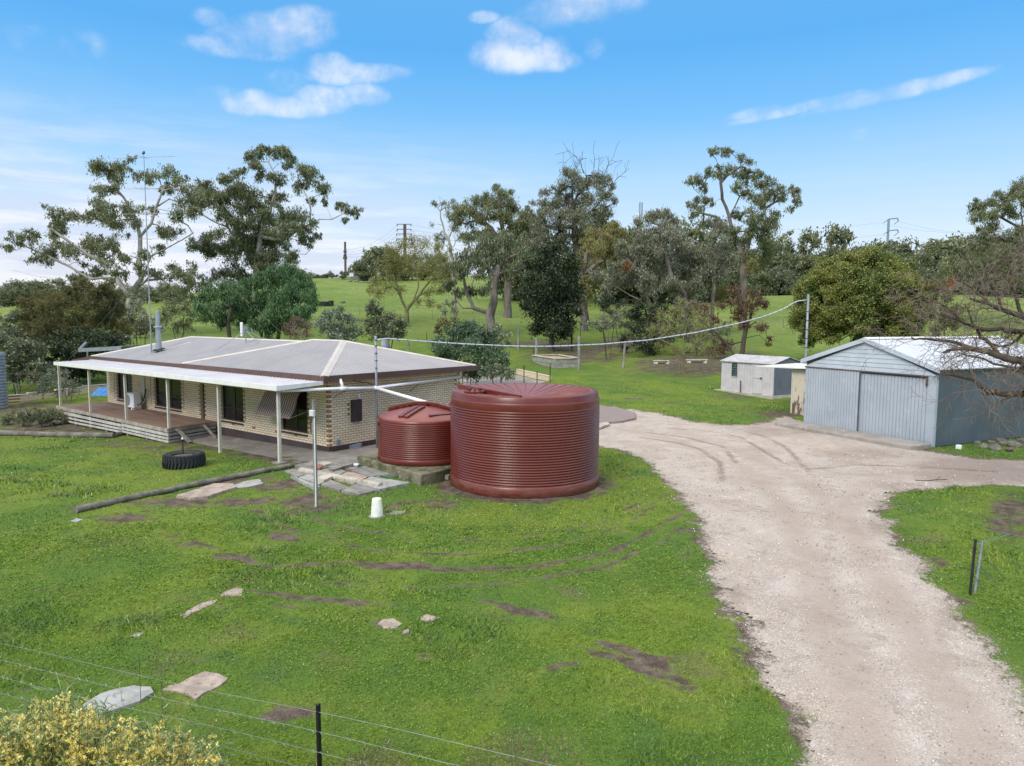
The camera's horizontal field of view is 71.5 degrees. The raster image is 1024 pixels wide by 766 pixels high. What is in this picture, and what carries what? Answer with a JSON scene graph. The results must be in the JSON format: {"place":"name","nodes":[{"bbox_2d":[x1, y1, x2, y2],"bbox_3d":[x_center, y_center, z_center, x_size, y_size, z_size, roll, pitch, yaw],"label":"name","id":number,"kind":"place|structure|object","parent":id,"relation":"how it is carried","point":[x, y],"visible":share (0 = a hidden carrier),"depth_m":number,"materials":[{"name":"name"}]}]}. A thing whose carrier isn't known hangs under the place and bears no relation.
{"place":"outdoors","nodes":[
{"label":"outdoors","id":0,"kind":"place"},
{"bbox_2d":[176,434,377,469],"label":"concrete path","id":1,"kind":"structure","parent":0,"point":[268,449],"depth_m":24.00,"materials":[{"name":"grey concrete"}]},
{"bbox_2d":[0,275,1023,765],"bbox_3d":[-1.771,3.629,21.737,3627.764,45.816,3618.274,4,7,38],"label":"ground","id":2,"kind":"structure","parent":0,"point":[598,367],"depth_m":12.07,"materials":[{"name":"green plant"}]},
{"bbox_2d":[0,352,8,409],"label":"grey water tank","id":3,"kind":"object","parent":2,"relation":"on","point":[3,392],"visible":0.99,"depth_m":36.04,"materials":[{"name":"metal"}]},
{"bbox_2d":[0,287,27,306],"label":"bushy tree","id":4,"kind":"object","parent":2,"relation":"on","point":[9,299],"visible":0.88,"depth_m":110.66,"materials":[{"name":"green plant"}]},
{"bbox_2d":[0,430,52,436],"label":"log","id":5,"kind":"object","parent":2,"relation":"on","point":[23,433],"visible":0.98,"depth_m":28.37,"materials":[{"name":"grey wood"}]},
{"bbox_2d":[0,311,65,393],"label":"shrub","id":6,"kind":"object","parent":2,"relation":"on","point":[19,346],"visible":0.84,"depth_m":40.55,"materials":[{"name":"green plant"}]},
{"bbox_2d":[0,406,80,426],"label":"shrub","id":7,"kind":"object","parent":2,"relation":"on","point":[22,418],"visible":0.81,"depth_m":31.11,"materials":[{"name":"green plant"}]},
{"bbox_2d":[7,287,87,358],"bbox_3d":[-30.335,-3.120,45.898,6.994,6.343,4.314,4,7,38],"label":"shrub","id":8,"kind":"object","parent":2,"relation":"on","point":[37,318],"visible":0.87,"depth_m":45.12,"materials":[{"name":"green plant"}]},
{"bbox_2d":[8,384,106,402],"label":"retaining wall","id":9,"kind":"structure","parent":2,"relation":"on","point":[29,396],"depth_m":39.40,"materials":[{"name":"brown wood"}]},
{"bbox_2d":[32,367,84,402],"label":"shrub","id":10,"kind":"object","parent":2,"relation":"on","point":[41,388],"visible":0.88,"depth_m":37.88,"materials":[{"name":"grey plant"}]},
{"bbox_2d":[22,324,134,384],"bbox_3d":[-27.947,-1.803,45.555,6.491,3.978,5.782,4,7,38],"label":"shrub","id":11,"kind":"object","parent":2,"relation":"on","point":[64,349],"visible":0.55,"depth_m":44.41,"materials":[{"name":"green plant"}]},
{"bbox_2d":[52,432,115,437],"bbox_3d":[-16.767,2.041,27.873,2.665,0.277,0.263,1,5,10],"label":"log","id":12,"kind":"object","parent":2,"relation":"on","point":[84,434],"visible":0.98,"depth_m":27.77,"materials":[{"name":"grey wood"}]},
{"bbox_2d":[56,276,136,340],"bbox_3d":[-28.875,-4.056,49.404,6.632,7.167,4.435,4,7,38],"label":"shrub","id":13,"kind":"object","parent":2,"relation":"on","point":[102,296],"visible":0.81,"depth_m":48.09,"materials":[{"name":"green plant"}]},
{"bbox_2d":[0,155,210,337],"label":"gum tree","id":14,"kind":"object","parent":2,"relation":"on","point":[92,246],"visible":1,"depth_m":67.72,"materials":[{"name":"green plant"}]},
{"bbox_2d":[78,342,146,356],"bbox_3d":[-24.323,-1.131,44.572,2.622,3.028,5.100,0,5,0],"label":"shade canopy","id":15,"kind":"object","parent":2,"relation":"on","point":[82,349],"visible":0.43,"depth_m":41.95,"materials":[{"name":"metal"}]},
{"bbox_2d":[82,685,153,713],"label":"paving slab","id":16,"kind":"structure","parent":2,"relation":"on","point":[129,698],"depth_m":8.26,"materials":[{"name":"grey concrete"}]},
{"bbox_2d":[0,676,238,765],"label":"wattle bush","id":17,"kind":"object","parent":2,"relation":"on","point":[63,733],"visible":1,"depth_m":4.56,"materials":[{"name":"yellow plant"}]},
{"bbox_2d":[73,482,195,512],"bbox_3d":[-9.126,2.770,17.394,0.208,0.169,2.978,4,6,32],"label":"log","id":18,"kind":"object","parent":2,"relation":"on","point":[94,505],"visible":0.99,"depth_m":17.17,"materials":[{"name":"grey wood"}]},
{"bbox_2d":[118,285,165,344],"bbox_3d":[-27.533,-4.357,53.445,4.869,6.174,3.366,4,7,38],"label":"shrub","id":19,"kind":"object","parent":2,"relation":"on","point":[143,328],"visible":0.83,"depth_m":53.77,"materials":[{"name":"green plant"}]},
{"bbox_2d":[154,281,186,301],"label":"bushy tree","id":20,"kind":"object","parent":2,"relation":"on","point":[171,290],"visible":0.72,"depth_m":109.86,"materials":[{"name":"green plant"}]},
{"bbox_2d":[159,296,201,338],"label":"shrub","id":21,"kind":"object","parent":2,"relation":"on","point":[180,323],"visible":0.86,"depth_m":55.57,"materials":[{"name":"green plant"}]},
{"bbox_2d":[162,450,205,469],"bbox_3d":[-9.855,2.301,21.387,1.216,0.419,1.218,4,7,38],"label":"tyre planter","id":22,"kind":"object","parent":2,"relation":"on","point":[179,460],"visible":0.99,"depth_m":20.98,"materials":[{"name":"rubber"}]},
{"bbox_2d":[163,671,227,700],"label":"paving slab","id":23,"kind":"structure","parent":2,"relation":"on","point":[206,681],"depth_m":8.57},
{"bbox_2d":[176,483,236,499],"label":"paving slab","id":24,"kind":"structure","parent":2,"relation":"on","point":[210,491],"depth_m":17.87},
{"bbox_2d":[194,460,308,486],"bbox_3d":[-7.280,2.534,20.138,0.196,0.170,3.663,4,6,35],"label":"log","id":25,"kind":"object","parent":2,"relation":"on","point":[238,475],"visible":0.94,"depth_m":19.81,"materials":[{"name":"grey wood"}]},
{"bbox_2d":[189,260,321,338],"bbox_3d":[-19.115,-4.914,52.215,10.700,8.337,7.923,0,5,-1],"label":"pepper tree","id":26,"kind":"object","parent":2,"relation":"on","point":[286,278],"visible":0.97,"depth_m":51.84,"materials":[{"name":"green plant"}]},
{"bbox_2d":[53,311,477,463],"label":"brick house","id":27,"kind":"structure","parent":2,"relation":"on","point":[235,387],"depth_m":26.58,"materials":[{"name":"beige brick"}]},
{"bbox_2d":[127,389,146,409],"bbox_3d":[-16.611,0.684,31.378,1.085,0.914,0.554,4,7,38],"label":"air conditioner","id":28,"kind":"object","parent":27,"relation":"on","point":[134,402],"visible":0.74,"depth_m":31.11,"materials":[{"name":"metal"}]},
{"bbox_2d":[154,378,181,411],"bbox_3d":[-14.553,0.363,30.264,2.370,1.560,0.255,4,7,38],"label":"window","id":29,"kind":"structure","parent":27,"relation":"in","point":[162,381],"depth_m":30.76,"materials":[{"name":"black glass"}]},
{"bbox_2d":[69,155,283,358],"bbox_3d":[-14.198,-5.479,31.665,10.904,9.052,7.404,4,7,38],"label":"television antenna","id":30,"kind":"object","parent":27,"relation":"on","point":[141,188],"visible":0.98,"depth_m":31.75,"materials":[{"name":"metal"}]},
{"bbox_2d":[221,385,243,425],"bbox_3d":[-10.571,0.714,27.097,1.570,1.650,0.255,4,7,38],"label":"window","id":31,"kind":"structure","parent":27,"relation":"in","point":[232,390],"depth_m":27.35,"materials":[{"name":"black glass"}]},
{"bbox_2d":[283,372,460,400],"bbox_3d":[-4.501,0.114,24.734,5.113,0.823,6.880,0,5,-1],"label":"rainwater pipe","id":32,"kind":"object","parent":27,"relation":"attached to","point":[379,388],"visible":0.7,"depth_m":23.27,"materials":[{"name":"white plastic"}]},
{"bbox_2d":[185,143,365,330],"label":"gum tree","id":33,"kind":"object","parent":2,"relation":"on","point":[258,240],"visible":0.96,"depth_m":73.27,"materials":[{"name":"green plant"}]},
{"bbox_2d":[0,643,553,765],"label":"wire fence","id":34,"kind":"object","parent":2,"relation":"on","point":[318,735],"visible":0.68,"depth_m":5.89,"materials":[{"name":"grey metal"}]},
{"bbox_2d":[282,314,315,339],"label":"shrub","id":35,"kind":"object","parent":2,"relation":"on","point":[301,330],"visible":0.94,"depth_m":43.58,"materials":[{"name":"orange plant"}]},
{"bbox_2d":[309,400,317,507],"bbox_3d":[-4.597,1.760,16.539,0.178,2.741,0.140,4,7,38],"label":"post","id":36,"kind":"object","parent":2,"relation":"on","point":[312,412],"visible":0.97,"depth_m":16.53,"materials":[{"name":"white plastic"}]},
{"bbox_2d":[312,304,362,341],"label":"shrub","id":37,"kind":"object","parent":2,"relation":"on","point":[338,332],"visible":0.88,"depth_m":44.74,"materials":[{"name":"green plant"}]},
{"bbox_2d":[298,467,382,485],"bbox_3d":[-4.731,2.598,19.480,3.220,0.205,0.224,4,6,34],"label":"log","id":38,"kind":"object","parent":2,"relation":"on","point":[338,476],"visible":0.77,"depth_m":19.30,"materials":[{"name":"beige wood"}]},
{"bbox_2d":[341,484,376,495],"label":"paving slab","id":39,"kind":"structure","parent":2,"relation":"on","point":[356,489],"depth_m":18.09,"materials":[{"name":"concrete"}]},
{"bbox_2d":[350,260,372,280],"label":"bushy tree","id":40,"kind":"object","parent":2,"relation":"on","point":[358,266],"visible":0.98,"depth_m":207.97,"materials":[{"name":"green plant"}]},
{"bbox_2d":[353,336,377,447],"bbox_3d":[-4.942,0.374,24.053,0.840,3.923,0.106,0,5,2],"label":"service pole","id":41,"kind":"object","parent":2,"relation":"on","point":[376,380],"visible":0.95,"depth_m":24.00,"materials":[{"name":"metal"}]},
{"bbox_2d":[377,299,807,346],"bbox_3d":[5.105,-2.631,29.703,22.662,2.125,0.058,-3,6,-31],"label":"overhead power cable","id":42,"kind":"object","parent":41,"relation":"attached to","point":[582,344],"visible":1,"depth_m":28.22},
{"bbox_2d":[352,253,382,280],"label":"bushy tree","id":43,"kind":"object","parent":2,"relation":"on","point":[368,259],"visible":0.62,"depth_m":210.32,"materials":[{"name":"green plant"}]},
{"bbox_2d":[351,466,392,477],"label":"paving slab","id":44,"kind":"structure","parent":2,"relation":"on","point":[365,472],"depth_m":20.20,"materials":[{"name":"concrete"}]},
{"bbox_2d":[335,748,411,765],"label":"heath bush","id":45,"kind":"object","parent":2,"relation":"on","point":[368,763],"visible":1,"depth_m":5.78,"materials":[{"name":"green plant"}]},
{"bbox_2d":[368,497,384,518],"bbox_3d":[-3.027,2.796,15.942,0.380,0.455,0.380,4,7,38],"label":"vent cover","id":46,"kind":"object","parent":2,"relation":"on","point":[376,509],"visible":0.99,"depth_m":15.83,"materials":[{"name":"plastic"}]},
{"bbox_2d":[357,476,409,491],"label":"paving slab","id":47,"kind":"structure","parent":2,"relation":"on","point":[388,484],"depth_m":18.84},
{"bbox_2d":[359,298,412,348],"bbox_3d":[-9.465,-3.735,53.059,3.596,5.365,2.527,-4,6,-36],"label":"olive tree","id":48,"kind":"object","parent":2,"relation":"on","point":[385,320],"visible":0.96,"depth_m":52.69,"materials":[{"name":"green plant"}]},
{"bbox_2d":[357,453,450,485],"bbox_3d":[-1.658,2.368,22.479,3.350,0.500,6.475,4,7,38],"label":"tank base","id":49,"kind":"object","parent":2,"relation":"on","point":[421,476],"visible":0.26,"depth_m":19.66,"materials":[{"name":"concrete"}]},
{"bbox_2d":[377,401,450,466],"bbox_3d":[-2.592,1.384,21.220,2.800,1.676,2.800,4,7,38],"label":"water tank","id":50,"kind":"object","parent":49,"relation":"on","point":[414,434],"visible":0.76,"depth_m":20.03,"materials":[{"name":"red metal"}]},
{"bbox_2d":[360,231,456,323],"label":"willow tree","id":51,"kind":"object","parent":2,"relation":"on","point":[416,244],"visible":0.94,"depth_m":79.87,"materials":[{"name":"green plant"}]},
{"bbox_2d":[428,197,464,312],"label":"gum tree","id":52,"kind":"object","parent":2,"relation":"on","point":[438,237],"visible":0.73,"depth_m":99.96,"materials":[{"name":"green plant"}]},
{"bbox_2d":[432,315,462,335],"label":"shrub","id":53,"kind":"object","parent":2,"relation":"on","point":[439,325],"visible":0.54,"depth_m":44.97,"materials":[{"name":"green plant"}]},
{"bbox_2d":[426,318,511,384],"bbox_3d":[-2.468,-1.530,41.282,5.478,4.518,4.461,2,6,21],"label":"shrub","id":54,"kind":"object","parent":2,"relation":"on","point":[472,330],"visible":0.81,"depth_m":40.74,"materials":[{"name":"green plant"}]},
{"bbox_2d":[441,226,535,331],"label":"gum tree","id":55,"kind":"object","parent":2,"relation":"on","point":[508,256],"visible":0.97,"depth_m":69.67,"materials":[{"name":"green plant"}]},
{"bbox_2d":[444,183,534,317],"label":"gum tree","id":56,"kind":"object","parent":2,"relation":"on","point":[499,203],"visible":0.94,"depth_m":94.46,"materials":[{"name":"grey plant"}]},
{"bbox_2d":[477,362,516,382],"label":"shrub","id":57,"kind":"object","parent":2,"relation":"on","point":[500,369],"visible":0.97,"depth_m":36.92,"materials":[{"name":"green plant"}]},
{"bbox_2d":[457,375,545,384],"bbox_3d":[-0.736,-0.133,45.922,5.961,0.435,4.503,1,5,7],"label":"concrete patch","id":58,"kind":"object","parent":2,"relation":"on","point":[520,379],"visible":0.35,"depth_m":45.62,"materials":[{"name":"grey concrete"}]},
{"bbox_2d":[0,522,1023,765],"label":"clover","id":59,"kind":"object","parent":2,"relation":"on","point":[361,620],"visible":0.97,"depth_m":10.16,"materials":[{"name":"green plant"}]},
{"bbox_2d":[454,725,590,765],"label":"heath bush","id":60,"kind":"object","parent":2,"relation":"on","point":[516,763],"visible":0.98,"depth_m":5.50,"materials":[{"name":"green plant"}]},
{"bbox_2d":[484,220,564,301],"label":"bushy tree","id":61,"kind":"object","parent":2,"relation":"on","point":[501,283],"visible":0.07,"depth_m":124.55,"materials":[{"name":"green plant"}]},
{"bbox_2d":[450,383,599,498],"bbox_3d":[0.348,1.408,19.511,4.100,2.725,4.100,4,7,38],"label":"water tank","id":62,"kind":"object","parent":2,"relation":"on","point":[523,440],"visible":0.99,"depth_m":17.77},
{"bbox_2d":[510,238,592,351],"bbox_3d":[3.533,-7.556,61.822,7.166,10.200,6.958,0,5,-3],"label":"ivy covered tree","id":63,"kind":"object","parent":2,"relation":"on","point":[551,315],"visible":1,"depth_m":61.23,"materials":[{"name":"green plant"}]},
{"bbox_2d":[532,354,576,367],"bbox_3d":[3.380,-1.649,54.241,2.504,0.820,4.826,-2,5,-20],"label":"raised garden bed","id":64,"kind":"object","parent":2,"relation":"on","point":[560,361],"visible":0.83,"depth_m":52.34,"materials":[{"name":"grey concrete"}]},
{"bbox_2d":[516,142,628,322],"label":"gum tree","id":65,"kind":"object","parent":2,"relation":"on","point":[573,213],"visible":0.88,"depth_m":88.78,"materials":[{"name":"green plant"}]},
{"bbox_2d":[573,221,630,330],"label":"gum tree","id":66,"kind":"object","parent":2,"relation":"on","point":[609,235],"visible":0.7,"depth_m":77.68,"materials":[{"name":"green plant"}]},
{"bbox_2d":[583,311,623,358],"bbox_3d":[7.451,-3.680,57.116,3.163,4.155,3.090,-1,5,-17],"label":"tree","id":67,"kind":"object","parent":2,"relation":"on","point":[602,325],"visible":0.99,"depth_m":57.10,"materials":[{"name":"green plant"}]},
{"bbox_2d":[572,222,637,300],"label":"bushy tree","id":68,"kind":"object","parent":2,"relation":"on","point":[597,291],"visible":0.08,"depth_m":120.88,"materials":[{"name":"green plant"}]},
{"bbox_2d":[599,406,635,423],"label":"brick paving","id":69,"kind":"structure","parent":2,"relation":"on","point":[612,415],"depth_m":32.28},
{"bbox_2d":[599,304,636,343],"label":"shrub","id":70,"kind":"object","parent":2,"relation":"on","point":[611,312],"visible":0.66,"depth_m":66.15,"materials":[{"name":"green plant"}]},
{"bbox_2d":[589,219,663,302],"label":"bushy tree","id":71,"kind":"object","parent":2,"relation":"on","point":[629,231],"visible":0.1,"depth_m":121.18,"materials":[{"name":"green plant"}]},
{"bbox_2d":[594,294,686,355],"bbox_3d":[11.316,-4.778,61.732,6.197,5.832,7.144,4,7,38],"label":"evergreen thicket","id":72,"kind":"object","parent":2,"relation":"on","point":[641,324],"visible":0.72,"depth_m":61.45,"materials":[{"name":"green plant"}]},
{"bbox_2d":[587,204,695,341],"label":"gum tree","id":73,"kind":"object","parent":2,"relation":"on","point":[658,241],"visible":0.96,"depth_m":72.73,"materials":[{"name":"green plant"}]},
{"bbox_2d":[634,247,702,305],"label":"bushy tree","id":74,"kind":"object","parent":2,"relation":"on","point":[667,297],"visible":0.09,"depth_m":121.64,"materials":[{"name":"green plant"}]},
{"bbox_2d":[643,296,722,374],"bbox_3d":[11.918,-3.304,50.674,5.917,5.625,4.268,4,7,38],"label":"bare tree","id":75,"kind":"object","parent":2,"relation":"on","point":[662,343],"visible":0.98,"depth_m":49.97,"materials":[{"name":"green plant"}]},
{"bbox_2d":[658,215,712,278],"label":"gum tree","id":76,"kind":"object","parent":2,"relation":"on","point":[695,233],"visible":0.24,"depth_m":124.07,"materials":[{"name":"green plant"}]},
{"bbox_2d":[664,295,735,354],"bbox_3d":[16.616,-4.970,62.936,6.543,5.804,3.792,1,5,9],"label":"shrub","id":77,"kind":"object","parent":2,"relation":"on","point":[692,302],"visible":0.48,"depth_m":63.16,"materials":[{"name":"green plant"}]},
{"bbox_2d":[665,214,741,337],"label":"gum tree","id":78,"kind":"object","parent":2,"relation":"on","point":[699,267],"visible":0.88,"depth_m":75.46,"materials":[{"name":"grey plant"}]},
{"bbox_2d":[686,281,773,356],"bbox_3d":[18.397,-5.247,60.763,7.415,6.972,4.532,2,5,17],"label":"rusty tree","id":79,"kind":"object","parent":2,"relation":"on","point":[740,309],"visible":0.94,"depth_m":59.94,"materials":[{"name":"green plant"}]},
{"bbox_2d":[717,261,763,303],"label":"bushy tree","id":80,"kind":"object","parent":2,"relation":"on","point":[734,279],"visible":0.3,"depth_m":123.36,"materials":[{"name":"green plant"}]},
{"bbox_2d":[682,145,802,329],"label":"gum tree","id":81,"kind":"object","parent":2,"relation":"on","point":[763,233],"visible":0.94,"depth_m":83.72,"materials":[{"name":"green plant"}]},
{"bbox_2d":[713,354,803,398],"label":"garden shed","id":82,"kind":"structure","parent":2,"relation":"on","point":[767,382],"depth_m":40.16,"materials":[{"name":"beige paint"}]},
{"bbox_2d":[752,363,762,393],"bbox_3d":[13.790,-0.248,40.030,0.095,1.681,0.700,-3,6,-31],"label":"door","id":83,"kind":"structure","parent":82,"relation":"in","point":[757,372],"depth_m":40.03,"materials":[{"name":"white metal"}]},
{"bbox_2d":[749,267,780,295],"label":"scrub bush","id":84,"kind":"object","parent":2,"relation":"on","point":[763,276],"visible":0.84,"depth_m":159.99,"materials":[{"name":"green plant"}]},
{"bbox_2d":[752,262,788,295],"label":"scrub bush","id":85,"kind":"object","parent":2,"relation":"on","point":[778,276],"visible":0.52,"depth_m":160.72,"materials":[{"name":"green plant"}]},
{"bbox_2d":[756,363,806,414],"bbox_3d":[14.480,0.346,33.820,2.780,2.520,5.020,-2,6,-25],"label":"lean to","id":86,"kind":"object","parent":2,"relation":"on","point":[798,388],"visible":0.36,"depth_m":33.52,"materials":[{"name":"beige paint"}]},
{"bbox_2d":[773,249,804,294],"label":"bushy tree","id":87,"kind":"object","parent":2,"relation":"on","point":[795,261],"visible":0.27,"depth_m":165.93,"materials":[{"name":"green plant"}]},
{"bbox_2d":[779,267,800,295],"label":"scrub bush","id":88,"kind":"object","parent":2,"relation":"on","point":[788,285],"visible":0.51,"depth_m":161.09,"materials":[{"name":"green plant"}]},
{"bbox_2d":[781,225,821,255],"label":"gum tree","id":89,"kind":"object","parent":2,"relation":"on","point":[809,237],"visible":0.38,"depth_m":175.29,"materials":[{"name":"green plant"}]},
{"bbox_2d":[793,244,840,273],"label":"bushy tree","id":90,"kind":"object","parent":2,"relation":"on","point":[829,253],"visible":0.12,"depth_m":167.84,"materials":[{"name":"green plant"}]},
{"bbox_2d":[822,221,850,256],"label":"gum tree","id":91,"kind":"object","parent":2,"relation":"on","point":[832,232],"visible":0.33,"depth_m":177.62,"materials":[{"name":"green plant"}]},
{"bbox_2d":[821,224,856,253],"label":"gum tree","id":92,"kind":"object","parent":2,"relation":"on","point":[851,234],"visible":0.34,"depth_m":178.58,"materials":[{"name":"green plant"}]},
{"bbox_2d":[785,241,940,351],"bbox_3d":[27.235,-5.993,55.818,11.439,10.019,10.819,4,7,38],"label":"acacia tree","id":93,"kind":"object","parent":2,"relation":"on","point":[854,284],"visible":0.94,"depth_m":53.02,"materials":[{"name":"green plant"}]},
{"bbox_2d":[775,336,1023,449],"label":"shed","id":94,"kind":"structure","parent":2,"relation":"on","point":[844,399],"depth_m":26.63,"materials":[{"name":"metal"}]},
{"bbox_2d":[804,367,860,430],"bbox_3d":[12.907,0.642,28.776,0.060,2.380,2.582,-2,6,-25],"label":"sliding door","id":95,"kind":"structure","parent":94,"relation":"in","point":[832,397],"depth_m":28.68,"materials":[{"name":"grey metal"}]},
{"bbox_2d":[858,373,926,441],"bbox_3d":[14.093,0.884,26.500,0.040,2.320,2.794,-2,6,-25],"label":"sliding door","id":96,"kind":"structure","parent":94,"relation":"in","point":[884,408],"depth_m":26.38,"materials":[{"name":"grey metal"}]},
{"bbox_2d":[891,234,924,253],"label":"gum tree","id":97,"kind":"object","parent":2,"relation":"on","point":[902,245],"visible":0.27,"depth_m":173.36,"materials":[{"name":"green plant"}]},
{"bbox_2d":[892,246,925,270],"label":"bushy tree","id":98,"kind":"object","parent":2,"relation":"on","point":[911,258],"visible":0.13,"depth_m":169.02,"materials":[{"name":"green plant"}]},
{"bbox_2d":[913,246,950,272],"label":"bushy tree","id":99,"kind":"object","parent":2,"relation":"on","point":[933,257],"visible":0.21,"depth_m":167.91,"materials":[{"name":"green plant"}]},
{"bbox_2d":[908,233,963,257],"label":"bushy tree","id":100,"kind":"object","parent":2,"relation":"on","point":[949,247],"visible":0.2,"depth_m":173.95,"materials":[{"name":"green plant"}]},
{"bbox_2d":[854,212,1023,451],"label":"bare tree","id":101,"kind":"object","parent":2,"relation":"on","point":[995,353],"visible":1,"depth_m":17.48,"materials":[{"name":"wood"}]},
{"bbox_2d":[918,276,975,336],"bbox_3d":[30.163,-3.765,49.833,3.647,7.325,4.801,4,7,38],"label":"shrub","id":102,"kind":"object","parent":2,"relation":"on","point":[953,326],"visible":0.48,"depth_m":49.27,"materials":[{"name":"green plant"}]},
{"bbox_2d":[935,175,1023,296],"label":"gum tree","id":103,"kind":"object","parent":2,"relation":"on","point":[1006,200],"visible":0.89,"depth_m":86.56,"materials":[{"name":"green plant"}]},
{"bbox_2d":[969,273,1009,294],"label":"scrub bush","id":104,"kind":"object","parent":2,"relation":"on","point":[994,282],"visible":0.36,"depth_m":157.22,"materials":[{"name":"green plant"}]},
{"bbox_2d":[969,533,1012,594],"bbox_3d":[11.067,3.420,15.027,0.755,2.360,9.969,5,7,42],"label":"wire fence","id":105,"kind":"object","parent":2,"relation":"on","point":[973,565],"visible":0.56,"depth_m":11.67,"materials":[{"name":"metal"}]},
{"bbox_2d":[0,0,1023,305],"label":"sky","id":106,"kind":"structure","parent":0,"point":[909,111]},
{"bbox_2d":[599,416,1023,765],"bbox_3d":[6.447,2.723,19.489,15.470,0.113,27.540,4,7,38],"label":"driveway","id":107,"kind":"structure","parent":0,"point":[753,447],"depth_m":11.78,"materials":[{"name":"beige gravel"}]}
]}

